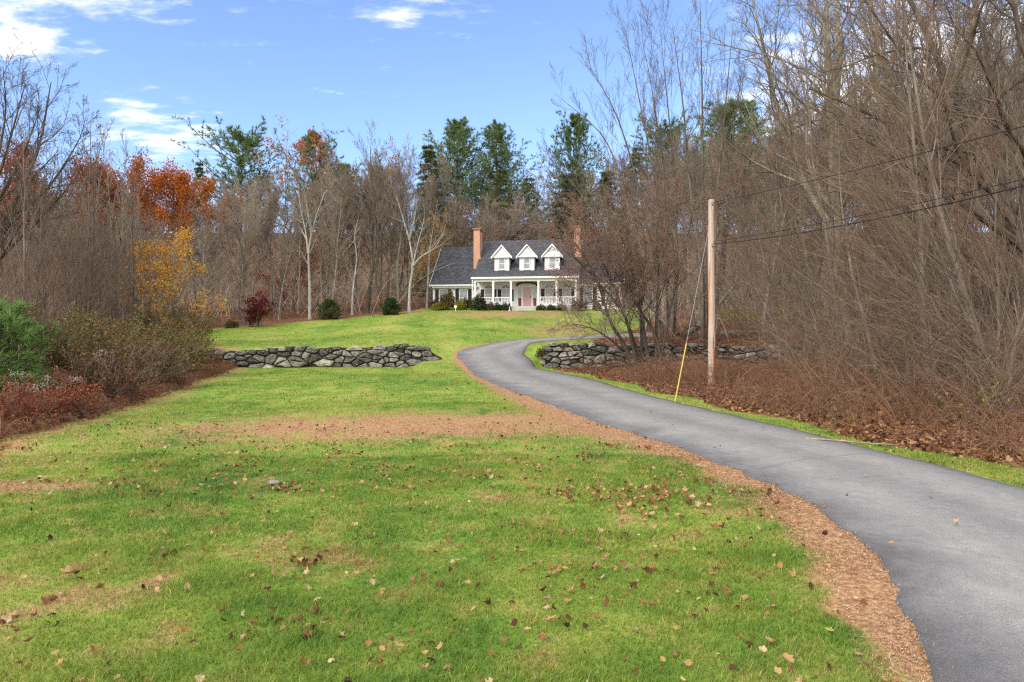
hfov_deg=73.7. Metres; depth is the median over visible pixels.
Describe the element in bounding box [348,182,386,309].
bare tree
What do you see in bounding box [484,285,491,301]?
window
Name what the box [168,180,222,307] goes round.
bare tree
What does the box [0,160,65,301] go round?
bare tree
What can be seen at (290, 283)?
maple tree
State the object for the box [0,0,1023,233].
sky
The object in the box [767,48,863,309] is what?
bare tree
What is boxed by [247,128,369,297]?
pine tree
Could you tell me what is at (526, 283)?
garland
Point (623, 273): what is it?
crabapple tree
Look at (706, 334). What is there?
undergrowth
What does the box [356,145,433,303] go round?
bare tree
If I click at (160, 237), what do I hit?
bare tree
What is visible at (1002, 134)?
bare tree
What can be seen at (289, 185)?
bare tree
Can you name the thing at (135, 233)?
bare tree
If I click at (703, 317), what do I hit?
bare tree
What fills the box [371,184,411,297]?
bare tree
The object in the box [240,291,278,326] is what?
red shrub
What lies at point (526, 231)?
bare tree
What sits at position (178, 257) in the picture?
sapling
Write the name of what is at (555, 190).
bare tree
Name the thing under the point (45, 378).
wild shrub
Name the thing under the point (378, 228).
bare tree
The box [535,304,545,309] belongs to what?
boxwood shrub
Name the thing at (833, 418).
yellow shrub
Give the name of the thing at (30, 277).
sapling
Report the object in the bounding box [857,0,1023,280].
bare tree
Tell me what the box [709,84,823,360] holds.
bare tree
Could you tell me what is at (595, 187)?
bare tree
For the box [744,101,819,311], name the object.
bare tree
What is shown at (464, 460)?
grass
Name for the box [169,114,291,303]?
pine tree
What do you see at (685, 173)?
bare tree
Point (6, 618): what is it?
fallen leaves
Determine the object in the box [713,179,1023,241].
overhead cable
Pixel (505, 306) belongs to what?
boxwood shrub
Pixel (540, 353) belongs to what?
shrub
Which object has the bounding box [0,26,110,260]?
bare tree
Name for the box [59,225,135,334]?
sapling
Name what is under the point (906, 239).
sapling
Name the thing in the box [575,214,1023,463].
underbrush
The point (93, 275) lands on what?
sapling
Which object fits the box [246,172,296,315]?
bare tree
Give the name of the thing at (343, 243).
bare tree
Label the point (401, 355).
stone wall
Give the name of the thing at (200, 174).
hemlock tree
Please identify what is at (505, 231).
bare tree
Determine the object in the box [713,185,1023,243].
overhead cable
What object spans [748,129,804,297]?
bare tree
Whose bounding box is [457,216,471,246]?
bare tree
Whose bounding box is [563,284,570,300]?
window
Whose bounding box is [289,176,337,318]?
birch tree
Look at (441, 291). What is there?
window
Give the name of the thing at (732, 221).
bare tree
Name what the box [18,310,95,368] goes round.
wild shrub
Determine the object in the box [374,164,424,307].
bare tree
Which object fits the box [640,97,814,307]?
pine tree
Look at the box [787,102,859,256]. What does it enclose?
bare tree
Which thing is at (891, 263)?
sapling
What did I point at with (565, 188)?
hemlock tree
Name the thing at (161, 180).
oak tree
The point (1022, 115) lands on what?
bare tree
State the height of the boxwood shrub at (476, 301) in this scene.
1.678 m
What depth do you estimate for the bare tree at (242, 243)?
53.77 m
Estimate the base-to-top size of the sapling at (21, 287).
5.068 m
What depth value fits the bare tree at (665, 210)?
57.19 m
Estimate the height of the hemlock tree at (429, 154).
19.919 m
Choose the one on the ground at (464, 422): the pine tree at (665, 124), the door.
the pine tree at (665, 124)
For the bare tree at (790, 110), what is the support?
on the ground at (464, 422)
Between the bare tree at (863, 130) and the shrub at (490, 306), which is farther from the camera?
the shrub at (490, 306)
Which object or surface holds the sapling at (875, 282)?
on the ground at (464, 422)
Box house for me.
[429,226,621,310]
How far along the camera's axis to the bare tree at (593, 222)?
80.97 m
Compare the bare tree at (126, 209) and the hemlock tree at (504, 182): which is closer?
the bare tree at (126, 209)
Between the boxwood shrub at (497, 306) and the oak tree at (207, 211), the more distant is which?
the oak tree at (207, 211)
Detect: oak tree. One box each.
[0,133,143,321]
[0,174,45,302]
[59,181,170,307]
[94,149,220,316]
[198,191,259,310]
[233,114,345,309]
[362,136,417,302]
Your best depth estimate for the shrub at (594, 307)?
61.85 m
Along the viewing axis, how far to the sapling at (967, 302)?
13.76 m
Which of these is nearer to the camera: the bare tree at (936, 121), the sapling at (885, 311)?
the sapling at (885, 311)
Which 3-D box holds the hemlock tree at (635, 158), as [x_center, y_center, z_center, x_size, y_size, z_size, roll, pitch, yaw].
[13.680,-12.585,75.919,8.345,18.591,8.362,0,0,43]
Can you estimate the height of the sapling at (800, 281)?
7.282 m
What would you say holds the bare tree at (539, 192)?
on the ground at (464, 422)
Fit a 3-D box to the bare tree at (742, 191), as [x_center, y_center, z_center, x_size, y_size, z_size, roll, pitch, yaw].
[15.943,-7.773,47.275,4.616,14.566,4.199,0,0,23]
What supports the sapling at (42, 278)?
on the ground at (464, 422)
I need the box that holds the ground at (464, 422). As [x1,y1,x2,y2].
[0,232,1023,681]
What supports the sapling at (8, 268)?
on the ground at (464, 422)
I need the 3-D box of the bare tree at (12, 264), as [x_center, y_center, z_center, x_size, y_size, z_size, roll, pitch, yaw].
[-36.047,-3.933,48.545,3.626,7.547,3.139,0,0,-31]
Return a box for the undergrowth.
[46,299,996,344]
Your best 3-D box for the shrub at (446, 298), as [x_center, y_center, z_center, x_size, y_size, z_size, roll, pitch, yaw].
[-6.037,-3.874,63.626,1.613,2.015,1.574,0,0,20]
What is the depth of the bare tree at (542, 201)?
89.08 m
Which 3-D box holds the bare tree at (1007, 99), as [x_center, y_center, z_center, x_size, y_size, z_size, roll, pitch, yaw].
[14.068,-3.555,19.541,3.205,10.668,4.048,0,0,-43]
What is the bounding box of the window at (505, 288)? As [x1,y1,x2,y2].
[501,284,509,300]
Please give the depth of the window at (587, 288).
64.28 m
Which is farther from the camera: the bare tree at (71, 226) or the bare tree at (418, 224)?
the bare tree at (418, 224)
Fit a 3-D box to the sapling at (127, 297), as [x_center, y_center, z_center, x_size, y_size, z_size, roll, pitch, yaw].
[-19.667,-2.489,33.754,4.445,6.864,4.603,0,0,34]
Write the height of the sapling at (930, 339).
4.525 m
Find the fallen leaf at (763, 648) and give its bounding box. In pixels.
[758,645,766,651]
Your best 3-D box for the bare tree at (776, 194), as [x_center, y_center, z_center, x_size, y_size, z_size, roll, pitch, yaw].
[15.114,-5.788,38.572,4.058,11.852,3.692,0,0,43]
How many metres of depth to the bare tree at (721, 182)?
84.42 m
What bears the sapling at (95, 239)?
on the ground at (464, 422)
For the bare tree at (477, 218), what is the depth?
83.60 m
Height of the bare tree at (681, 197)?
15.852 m
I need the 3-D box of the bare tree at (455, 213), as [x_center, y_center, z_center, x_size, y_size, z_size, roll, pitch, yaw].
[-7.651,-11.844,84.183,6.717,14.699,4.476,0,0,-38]
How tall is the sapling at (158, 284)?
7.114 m
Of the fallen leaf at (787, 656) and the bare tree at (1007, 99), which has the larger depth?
the bare tree at (1007, 99)
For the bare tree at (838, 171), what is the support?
on the ground at (464, 422)
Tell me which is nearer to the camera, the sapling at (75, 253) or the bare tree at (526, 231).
the sapling at (75, 253)
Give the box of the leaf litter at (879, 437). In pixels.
[0,332,1023,465]
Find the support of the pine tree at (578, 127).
on the ground at (464, 422)
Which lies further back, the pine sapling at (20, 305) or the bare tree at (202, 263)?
the bare tree at (202, 263)
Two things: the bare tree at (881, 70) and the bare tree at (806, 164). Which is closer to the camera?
the bare tree at (881, 70)
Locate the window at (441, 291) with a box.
[439,289,447,300]
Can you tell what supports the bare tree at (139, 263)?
on the ground at (464, 422)
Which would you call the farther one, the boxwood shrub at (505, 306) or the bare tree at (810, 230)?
the boxwood shrub at (505, 306)
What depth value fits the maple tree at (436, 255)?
75.55 m
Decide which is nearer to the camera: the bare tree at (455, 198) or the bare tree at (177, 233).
the bare tree at (177, 233)
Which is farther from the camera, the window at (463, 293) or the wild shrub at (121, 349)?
the window at (463, 293)
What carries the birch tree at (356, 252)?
on the ground at (464, 422)
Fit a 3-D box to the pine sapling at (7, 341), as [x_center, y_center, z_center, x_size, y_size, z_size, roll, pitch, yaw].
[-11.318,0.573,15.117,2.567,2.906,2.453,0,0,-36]
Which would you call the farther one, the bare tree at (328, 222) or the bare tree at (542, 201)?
the bare tree at (542, 201)
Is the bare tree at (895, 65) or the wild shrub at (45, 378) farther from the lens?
the bare tree at (895, 65)
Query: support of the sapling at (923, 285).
on the ground at (464, 422)
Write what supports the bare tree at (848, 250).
on the ground at (464, 422)
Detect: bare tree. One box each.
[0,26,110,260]
[0,103,68,315]
[0,138,107,325]
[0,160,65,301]
[0,183,87,311]
[0,197,33,285]
[0,241,32,298]
[21,214,99,326]
[22,127,143,315]
[26,228,59,291]
[27,163,107,333]
[40,93,115,314]
[62,202,151,322]
[76,137,153,325]
[79,129,161,331]
[84,203,166,324]
[111,212,169,307]
[114,231,157,313]
[115,195,174,315]
[117,235,161,328]
[142,233,197,327]
[156,185,200,305]
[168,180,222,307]
[175,163,214,220]
[175,193,220,309]
[186,229,222,312]
[188,226,229,323]
[190,219,231,320]
[203,198,250,314]
[212,177,241,304]
[218,178,267,322]
[222,204,263,317]
[225,179,263,306]
[236,192,278,306]
[244,175,288,312]
[244,177,273,295]
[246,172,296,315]
[263,170,320,313]
[263,197,309,319]
[275,159,307,259]
[278,190,319,311]
[289,187,324,305]
[299,172,353,310]
[302,190,339,308]
[303,169,360,298]
[310,172,365,309]
[311,138,342,262]
[316,183,376,299]
[321,157,376,302]
[322,119,399,312]
[323,206,359,302]
[334,175,387,310]
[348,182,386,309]
[353,180,403,295]
[355,169,402,308]
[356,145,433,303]
[356,161,405,311]
[370,153,439,297]
[371,132,429,289]
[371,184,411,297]
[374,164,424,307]
[391,161,436,294]
[411,143,454,302]
[415,195,453,307]
[429,199,474,246]
[430,196,450,249]
[432,186,473,246]
[442,209,467,246]
[447,194,472,243]
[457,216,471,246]
[461,198,486,246]
[470,193,528,240]
[471,211,502,245]
[473,215,500,241]
[489,194,513,236]
[494,218,516,240]
[500,191,524,239]
[503,196,525,238]
[521,203,548,239]
[522,217,539,239]
[525,173,545,238]
[530,192,552,238]
[533,210,551,239]
[535,0,706,338]
[537,183,589,235]
[545,172,575,215]
[577,208,602,242]
[578,138,620,225]
[586,156,629,248]
[596,157,618,215]
[613,116,682,330]
[614,150,639,304]
[621,154,685,309]
[624,193,674,320]
[637,0,760,340]
[640,163,687,315]
[646,149,679,293]
[646,151,699,304]
[666,142,707,309]
[667,134,719,322]
[669,127,707,268]
[669,177,694,296]
[672,134,731,267]
[678,0,933,339]
[706,137,755,241]
[707,88,759,275]
[707,159,762,323]
[708,123,770,328]
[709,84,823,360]
[718,151,767,314]
[720,1,925,330]
[723,0,941,376]
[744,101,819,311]
[745,0,1023,326]
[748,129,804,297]
[748,132,818,337]
[750,151,810,311]
[752,122,791,305]
[757,77,891,387]
[758,0,1023,390]
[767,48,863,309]
[768,109,816,306]
[773,86,855,324]
[774,53,819,296]
[779,0,1023,403]
[783,2,1001,326]
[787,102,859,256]
[794,105,852,262]
[799,147,838,306]
[800,0,1023,387]
[805,72,908,364]
[819,0,1022,395]
[820,71,864,307]
[830,47,973,352]
[837,1,938,279]
[839,79,911,331]
[839,87,973,378]
[841,0,1023,347]
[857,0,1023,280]
[886,0,1023,309]
[912,75,965,217]
[917,19,1023,356]
[942,36,981,267]
[945,77,1023,327]
[948,44,1023,270]
[960,0,1023,292]
[988,0,1023,251]
[1003,21,1022,201]
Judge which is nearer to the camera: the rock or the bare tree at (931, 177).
the rock
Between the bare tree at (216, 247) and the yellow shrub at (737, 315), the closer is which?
the yellow shrub at (737, 315)
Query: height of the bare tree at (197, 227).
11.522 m
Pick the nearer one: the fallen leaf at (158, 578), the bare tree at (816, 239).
the fallen leaf at (158, 578)
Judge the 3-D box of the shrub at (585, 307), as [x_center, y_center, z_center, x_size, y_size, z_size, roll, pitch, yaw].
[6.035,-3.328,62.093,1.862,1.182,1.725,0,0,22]
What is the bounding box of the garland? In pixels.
[516,282,536,286]
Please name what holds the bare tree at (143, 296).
on the ground at (464, 422)
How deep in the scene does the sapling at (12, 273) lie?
24.10 m
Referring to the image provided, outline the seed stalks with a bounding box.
[4,349,113,406]
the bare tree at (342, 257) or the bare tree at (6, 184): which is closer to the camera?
the bare tree at (6, 184)
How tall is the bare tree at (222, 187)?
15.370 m
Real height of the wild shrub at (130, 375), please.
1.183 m
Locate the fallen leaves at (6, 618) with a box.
[0,364,1023,681]
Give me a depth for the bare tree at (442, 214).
85.22 m
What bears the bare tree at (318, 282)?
on the ground at (464, 422)
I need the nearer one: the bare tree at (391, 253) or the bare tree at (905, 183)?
the bare tree at (905, 183)
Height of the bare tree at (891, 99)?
9.625 m
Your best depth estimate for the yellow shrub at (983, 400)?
12.87 m
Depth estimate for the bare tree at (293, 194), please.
81.33 m
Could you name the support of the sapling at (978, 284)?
on the ground at (464, 422)
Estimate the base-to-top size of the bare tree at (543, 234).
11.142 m
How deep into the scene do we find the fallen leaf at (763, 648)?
3.39 m
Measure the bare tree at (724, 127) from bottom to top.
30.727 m
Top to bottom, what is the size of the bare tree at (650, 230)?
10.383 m
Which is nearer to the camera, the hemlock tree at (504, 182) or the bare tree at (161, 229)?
the bare tree at (161, 229)
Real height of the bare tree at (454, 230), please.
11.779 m
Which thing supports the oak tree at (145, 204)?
on the ground at (464, 422)
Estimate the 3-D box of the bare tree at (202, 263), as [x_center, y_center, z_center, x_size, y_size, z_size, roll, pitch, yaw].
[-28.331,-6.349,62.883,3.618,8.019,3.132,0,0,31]
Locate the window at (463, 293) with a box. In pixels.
[459,289,467,306]
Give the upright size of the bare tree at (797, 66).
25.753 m
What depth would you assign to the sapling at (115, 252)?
44.61 m
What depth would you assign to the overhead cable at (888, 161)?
13.81 m
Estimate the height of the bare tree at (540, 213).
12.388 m
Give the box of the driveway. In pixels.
[457,330,1023,681]
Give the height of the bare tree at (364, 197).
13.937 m
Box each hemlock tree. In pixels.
[182,163,223,285]
[397,144,466,300]
[472,169,526,246]
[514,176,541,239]
[521,173,626,284]
[586,171,639,287]
[603,146,659,307]
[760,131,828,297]
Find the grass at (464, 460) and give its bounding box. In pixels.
[0,308,1023,681]
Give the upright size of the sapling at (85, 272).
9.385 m
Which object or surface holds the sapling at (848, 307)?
on the ground at (464, 422)
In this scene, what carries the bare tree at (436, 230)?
on the ground at (464, 422)
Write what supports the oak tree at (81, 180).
on the ground at (464, 422)
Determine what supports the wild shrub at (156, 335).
on the ground at (464, 422)
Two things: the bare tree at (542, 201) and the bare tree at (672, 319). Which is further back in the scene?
the bare tree at (542, 201)
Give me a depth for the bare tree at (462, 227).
78.22 m
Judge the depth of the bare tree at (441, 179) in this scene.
81.59 m
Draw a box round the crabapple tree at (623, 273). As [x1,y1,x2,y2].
[493,151,750,360]
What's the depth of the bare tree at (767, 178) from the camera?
48.98 m
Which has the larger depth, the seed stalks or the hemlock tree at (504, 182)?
the hemlock tree at (504, 182)
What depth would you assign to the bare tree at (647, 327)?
46.21 m
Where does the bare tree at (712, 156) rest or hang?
on the ground at (464, 422)
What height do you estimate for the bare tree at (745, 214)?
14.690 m
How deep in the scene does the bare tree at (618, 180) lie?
80.48 m
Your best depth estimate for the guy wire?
18.21 m
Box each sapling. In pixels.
[0,197,107,326]
[0,199,47,315]
[0,205,70,319]
[0,223,82,348]
[0,244,62,299]
[0,245,73,333]
[0,294,58,379]
[0,304,63,398]
[3,182,101,327]
[10,186,105,320]
[16,179,141,330]
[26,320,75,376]
[34,139,148,331]
[35,191,82,322]
[51,207,117,323]
[59,198,132,323]
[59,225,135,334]
[66,177,128,310]
[73,182,153,320]
[73,231,152,330]
[88,218,137,327]
[108,236,204,325]
[114,215,171,323]
[152,179,207,316]
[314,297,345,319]
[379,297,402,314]
[670,187,786,343]
[722,188,806,367]
[723,220,877,369]
[742,185,947,375]
[757,264,810,336]
[759,167,854,374]
[773,252,841,339]
[774,11,1023,414]
[789,223,918,387]
[791,86,957,390]
[809,74,1023,362]
[811,204,977,351]
[814,125,1002,349]
[816,66,1023,406]
[821,215,961,343]
[847,127,980,371]
[854,235,1004,400]
[864,221,1001,323]
[870,201,1015,357]
[887,129,1023,332]
[922,141,1023,359]
[942,250,1009,365]
[945,202,1001,306]
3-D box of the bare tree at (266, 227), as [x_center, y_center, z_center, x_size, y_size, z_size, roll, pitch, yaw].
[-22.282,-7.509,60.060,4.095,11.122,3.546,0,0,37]
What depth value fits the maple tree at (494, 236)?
76.73 m
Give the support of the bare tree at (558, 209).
on the ground at (464, 422)
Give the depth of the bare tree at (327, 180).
115.65 m
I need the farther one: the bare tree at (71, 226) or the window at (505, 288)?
the window at (505, 288)
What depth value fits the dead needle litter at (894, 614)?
4.93 m
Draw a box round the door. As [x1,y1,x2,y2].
[522,286,532,305]
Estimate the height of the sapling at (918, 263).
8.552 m
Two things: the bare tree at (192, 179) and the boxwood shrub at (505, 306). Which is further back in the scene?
the bare tree at (192, 179)
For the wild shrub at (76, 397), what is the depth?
13.67 m
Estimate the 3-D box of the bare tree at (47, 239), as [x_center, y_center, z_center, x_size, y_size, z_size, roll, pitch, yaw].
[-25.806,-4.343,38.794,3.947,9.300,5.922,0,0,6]
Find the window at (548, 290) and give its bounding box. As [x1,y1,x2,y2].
[544,284,553,300]
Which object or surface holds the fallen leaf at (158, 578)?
on the ground at (464, 422)
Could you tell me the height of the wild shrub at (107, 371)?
1.812 m
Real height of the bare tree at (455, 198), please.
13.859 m
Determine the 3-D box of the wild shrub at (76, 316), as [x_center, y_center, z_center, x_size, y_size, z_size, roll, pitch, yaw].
[-13.101,0.199,22.412,3.390,3.042,3.858,0,0,-26]
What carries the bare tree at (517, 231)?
on the ground at (464, 422)
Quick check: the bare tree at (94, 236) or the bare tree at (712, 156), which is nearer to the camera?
the bare tree at (94, 236)
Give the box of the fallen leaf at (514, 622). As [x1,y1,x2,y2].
[510,618,518,625]
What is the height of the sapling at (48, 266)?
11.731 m
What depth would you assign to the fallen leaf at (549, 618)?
3.79 m
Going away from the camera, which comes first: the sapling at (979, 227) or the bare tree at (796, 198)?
the sapling at (979, 227)
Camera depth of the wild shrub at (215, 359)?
31.76 m
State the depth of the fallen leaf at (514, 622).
3.73 m
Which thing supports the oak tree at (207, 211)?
on the ground at (464, 422)
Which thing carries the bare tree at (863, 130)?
on the ground at (464, 422)
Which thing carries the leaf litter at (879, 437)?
on the ground at (464, 422)
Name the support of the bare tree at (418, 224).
on the ground at (464, 422)
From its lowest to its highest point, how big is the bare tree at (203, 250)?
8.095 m
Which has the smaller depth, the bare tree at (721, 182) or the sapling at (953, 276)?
the sapling at (953, 276)
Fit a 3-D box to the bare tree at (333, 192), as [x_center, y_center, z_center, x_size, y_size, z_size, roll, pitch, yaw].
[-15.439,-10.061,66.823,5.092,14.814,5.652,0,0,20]
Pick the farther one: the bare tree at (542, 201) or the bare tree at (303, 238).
the bare tree at (542, 201)
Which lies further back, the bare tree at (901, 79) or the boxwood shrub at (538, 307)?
the boxwood shrub at (538, 307)
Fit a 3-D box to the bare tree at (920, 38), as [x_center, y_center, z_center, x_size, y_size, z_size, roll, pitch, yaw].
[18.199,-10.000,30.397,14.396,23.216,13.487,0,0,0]
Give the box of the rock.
[266,479,281,484]
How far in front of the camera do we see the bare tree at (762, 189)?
75.53 m
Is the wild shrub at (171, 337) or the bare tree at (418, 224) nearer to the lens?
the wild shrub at (171, 337)
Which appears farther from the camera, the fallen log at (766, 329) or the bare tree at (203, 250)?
the bare tree at (203, 250)
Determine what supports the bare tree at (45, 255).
on the ground at (464, 422)
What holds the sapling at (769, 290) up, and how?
on the ground at (464, 422)
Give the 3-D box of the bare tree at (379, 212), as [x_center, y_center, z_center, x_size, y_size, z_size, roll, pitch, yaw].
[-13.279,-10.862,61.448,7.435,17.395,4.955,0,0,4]
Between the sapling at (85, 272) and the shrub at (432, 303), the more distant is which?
the shrub at (432, 303)
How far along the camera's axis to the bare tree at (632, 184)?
64.86 m
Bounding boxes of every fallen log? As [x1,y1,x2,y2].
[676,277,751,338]
[730,313,827,337]
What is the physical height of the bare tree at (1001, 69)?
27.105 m
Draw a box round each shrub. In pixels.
[0,375,65,425]
[1,299,143,382]
[4,366,107,421]
[5,365,61,390]
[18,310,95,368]
[50,360,128,395]
[54,301,169,368]
[56,340,167,403]
[69,324,214,390]
[90,328,181,351]
[93,313,197,357]
[97,361,144,388]
[120,337,202,386]
[126,297,201,347]
[128,314,216,376]
[138,331,221,364]
[140,306,223,345]
[201,349,224,364]
[223,319,238,327]
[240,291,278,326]
[429,299,436,307]
[430,300,446,309]
[439,289,454,309]
[453,298,466,309]
[463,297,469,309]
[468,293,486,309]
[485,301,493,309]
[494,302,501,309]
[501,302,510,309]
[534,346,544,357]
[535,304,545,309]
[546,304,556,309]
[570,298,588,310]
[592,302,600,310]
[719,305,760,329]
[744,304,796,325]
[828,407,864,422]
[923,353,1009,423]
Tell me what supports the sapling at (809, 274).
on the ground at (464, 422)
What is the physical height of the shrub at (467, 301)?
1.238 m
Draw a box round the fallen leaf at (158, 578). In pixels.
[153,574,162,581]
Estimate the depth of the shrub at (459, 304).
62.88 m
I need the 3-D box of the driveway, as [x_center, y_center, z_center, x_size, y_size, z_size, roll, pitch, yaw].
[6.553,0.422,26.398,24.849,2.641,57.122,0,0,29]
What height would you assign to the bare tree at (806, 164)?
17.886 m
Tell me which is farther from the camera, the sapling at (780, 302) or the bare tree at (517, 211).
the bare tree at (517, 211)
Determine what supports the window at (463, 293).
in the house
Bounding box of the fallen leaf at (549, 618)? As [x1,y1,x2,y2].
[544,614,555,620]
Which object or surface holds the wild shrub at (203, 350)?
on the ground at (464, 422)
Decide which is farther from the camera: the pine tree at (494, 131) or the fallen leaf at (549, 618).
the pine tree at (494, 131)
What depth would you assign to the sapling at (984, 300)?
22.69 m
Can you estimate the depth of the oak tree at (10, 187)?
52.99 m
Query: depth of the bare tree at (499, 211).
82.36 m
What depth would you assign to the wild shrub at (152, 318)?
33.35 m
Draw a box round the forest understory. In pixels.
[0,229,1004,341]
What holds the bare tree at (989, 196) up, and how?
on the ground at (464, 422)
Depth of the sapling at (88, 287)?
51.66 m
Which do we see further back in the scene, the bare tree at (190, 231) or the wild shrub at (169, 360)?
the bare tree at (190, 231)
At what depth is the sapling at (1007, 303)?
17.21 m
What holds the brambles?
on the ground at (464, 422)
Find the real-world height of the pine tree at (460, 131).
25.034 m
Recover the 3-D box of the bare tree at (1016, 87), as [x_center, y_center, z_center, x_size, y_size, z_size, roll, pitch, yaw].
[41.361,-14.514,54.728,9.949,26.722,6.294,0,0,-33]
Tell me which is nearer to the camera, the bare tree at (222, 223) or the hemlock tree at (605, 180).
the bare tree at (222, 223)
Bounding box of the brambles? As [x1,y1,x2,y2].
[0,359,238,447]
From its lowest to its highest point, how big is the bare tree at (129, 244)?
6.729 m
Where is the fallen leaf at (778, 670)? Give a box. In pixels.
[774,665,781,673]
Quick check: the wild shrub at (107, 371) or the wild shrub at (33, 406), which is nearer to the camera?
the wild shrub at (33, 406)
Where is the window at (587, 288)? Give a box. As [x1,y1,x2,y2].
[584,288,592,305]
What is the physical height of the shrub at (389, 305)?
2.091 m
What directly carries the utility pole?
on the ground at (464, 422)
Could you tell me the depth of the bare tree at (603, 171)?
110.63 m
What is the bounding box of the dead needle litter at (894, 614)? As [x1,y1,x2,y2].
[462,368,953,681]
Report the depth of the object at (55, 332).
21.92 m
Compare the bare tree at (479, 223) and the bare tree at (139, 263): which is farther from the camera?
the bare tree at (479, 223)
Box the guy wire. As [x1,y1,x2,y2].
[675,209,712,400]
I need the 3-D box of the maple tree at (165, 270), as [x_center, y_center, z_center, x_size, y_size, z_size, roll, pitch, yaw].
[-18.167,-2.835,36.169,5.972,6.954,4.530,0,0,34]
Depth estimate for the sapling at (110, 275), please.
43.48 m
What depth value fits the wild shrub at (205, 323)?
34.65 m
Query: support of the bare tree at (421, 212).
on the ground at (464, 422)
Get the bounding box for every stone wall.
[205,344,441,367]
[542,342,837,367]
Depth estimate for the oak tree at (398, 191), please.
84.99 m
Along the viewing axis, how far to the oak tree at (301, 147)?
70.89 m
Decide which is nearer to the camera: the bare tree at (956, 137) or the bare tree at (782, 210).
the bare tree at (782, 210)
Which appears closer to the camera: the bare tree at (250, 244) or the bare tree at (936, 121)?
the bare tree at (936, 121)
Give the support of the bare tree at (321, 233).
on the ground at (464, 422)
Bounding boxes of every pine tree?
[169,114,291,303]
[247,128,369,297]
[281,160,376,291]
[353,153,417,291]
[387,116,525,241]
[438,119,546,237]
[527,108,617,224]
[584,99,730,301]
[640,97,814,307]
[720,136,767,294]
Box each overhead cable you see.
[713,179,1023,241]
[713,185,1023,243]
[715,126,1023,201]
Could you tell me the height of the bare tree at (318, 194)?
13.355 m
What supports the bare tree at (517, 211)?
on the ground at (464, 422)
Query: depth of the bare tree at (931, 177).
16.14 m
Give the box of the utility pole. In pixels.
[708,199,715,384]
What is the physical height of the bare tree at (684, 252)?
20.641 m
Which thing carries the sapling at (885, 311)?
on the ground at (464, 422)
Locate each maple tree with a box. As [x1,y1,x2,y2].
[119,225,230,328]
[247,227,327,309]
[413,202,451,300]
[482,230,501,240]
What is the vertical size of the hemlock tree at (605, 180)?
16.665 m
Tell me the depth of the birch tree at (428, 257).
66.02 m
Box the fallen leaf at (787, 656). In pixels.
[783,653,793,661]
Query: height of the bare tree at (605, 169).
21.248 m
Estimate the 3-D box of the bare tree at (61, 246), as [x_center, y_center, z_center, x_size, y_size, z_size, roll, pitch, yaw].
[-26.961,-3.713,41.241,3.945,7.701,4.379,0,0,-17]
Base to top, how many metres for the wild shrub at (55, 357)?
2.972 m
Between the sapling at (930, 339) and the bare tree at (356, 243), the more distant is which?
the bare tree at (356, 243)
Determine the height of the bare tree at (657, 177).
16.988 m
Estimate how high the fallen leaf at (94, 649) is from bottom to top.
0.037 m
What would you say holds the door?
in the house
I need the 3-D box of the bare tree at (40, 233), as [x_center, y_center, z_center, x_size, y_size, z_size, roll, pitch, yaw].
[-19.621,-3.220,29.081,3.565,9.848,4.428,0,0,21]
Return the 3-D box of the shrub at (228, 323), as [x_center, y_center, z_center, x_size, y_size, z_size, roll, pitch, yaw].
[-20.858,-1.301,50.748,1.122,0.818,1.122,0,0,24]
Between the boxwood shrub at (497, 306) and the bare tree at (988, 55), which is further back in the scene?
the boxwood shrub at (497, 306)
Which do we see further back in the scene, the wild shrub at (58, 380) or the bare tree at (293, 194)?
the bare tree at (293, 194)
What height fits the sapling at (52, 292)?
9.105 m
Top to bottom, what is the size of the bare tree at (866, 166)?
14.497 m
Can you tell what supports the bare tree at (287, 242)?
on the ground at (464, 422)
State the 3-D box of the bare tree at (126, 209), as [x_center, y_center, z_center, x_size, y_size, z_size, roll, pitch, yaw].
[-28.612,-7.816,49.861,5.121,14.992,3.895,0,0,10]
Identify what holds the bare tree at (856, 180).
on the ground at (464, 422)
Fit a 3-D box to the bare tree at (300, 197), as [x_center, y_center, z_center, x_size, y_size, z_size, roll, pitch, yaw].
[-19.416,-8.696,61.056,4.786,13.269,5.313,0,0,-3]
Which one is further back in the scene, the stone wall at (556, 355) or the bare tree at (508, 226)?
the bare tree at (508, 226)
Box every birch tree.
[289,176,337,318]
[342,201,366,314]
[375,174,450,312]
[420,197,455,307]
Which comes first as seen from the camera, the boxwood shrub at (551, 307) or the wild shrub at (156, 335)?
the wild shrub at (156, 335)
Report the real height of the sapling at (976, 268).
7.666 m
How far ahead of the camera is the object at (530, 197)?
91.75 m
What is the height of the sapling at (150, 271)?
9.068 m
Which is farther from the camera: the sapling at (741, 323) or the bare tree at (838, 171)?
the bare tree at (838, 171)
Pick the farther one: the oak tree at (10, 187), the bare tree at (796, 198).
the bare tree at (796, 198)
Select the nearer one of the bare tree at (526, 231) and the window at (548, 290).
the window at (548, 290)
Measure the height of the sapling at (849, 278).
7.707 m
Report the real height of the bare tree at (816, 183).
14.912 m
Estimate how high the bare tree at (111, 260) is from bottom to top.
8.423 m
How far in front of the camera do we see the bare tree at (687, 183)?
73.71 m
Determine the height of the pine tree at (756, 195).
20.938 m
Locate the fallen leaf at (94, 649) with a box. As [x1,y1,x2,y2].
[91,645,98,651]
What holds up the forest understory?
on the ground at (464, 422)
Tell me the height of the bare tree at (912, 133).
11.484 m

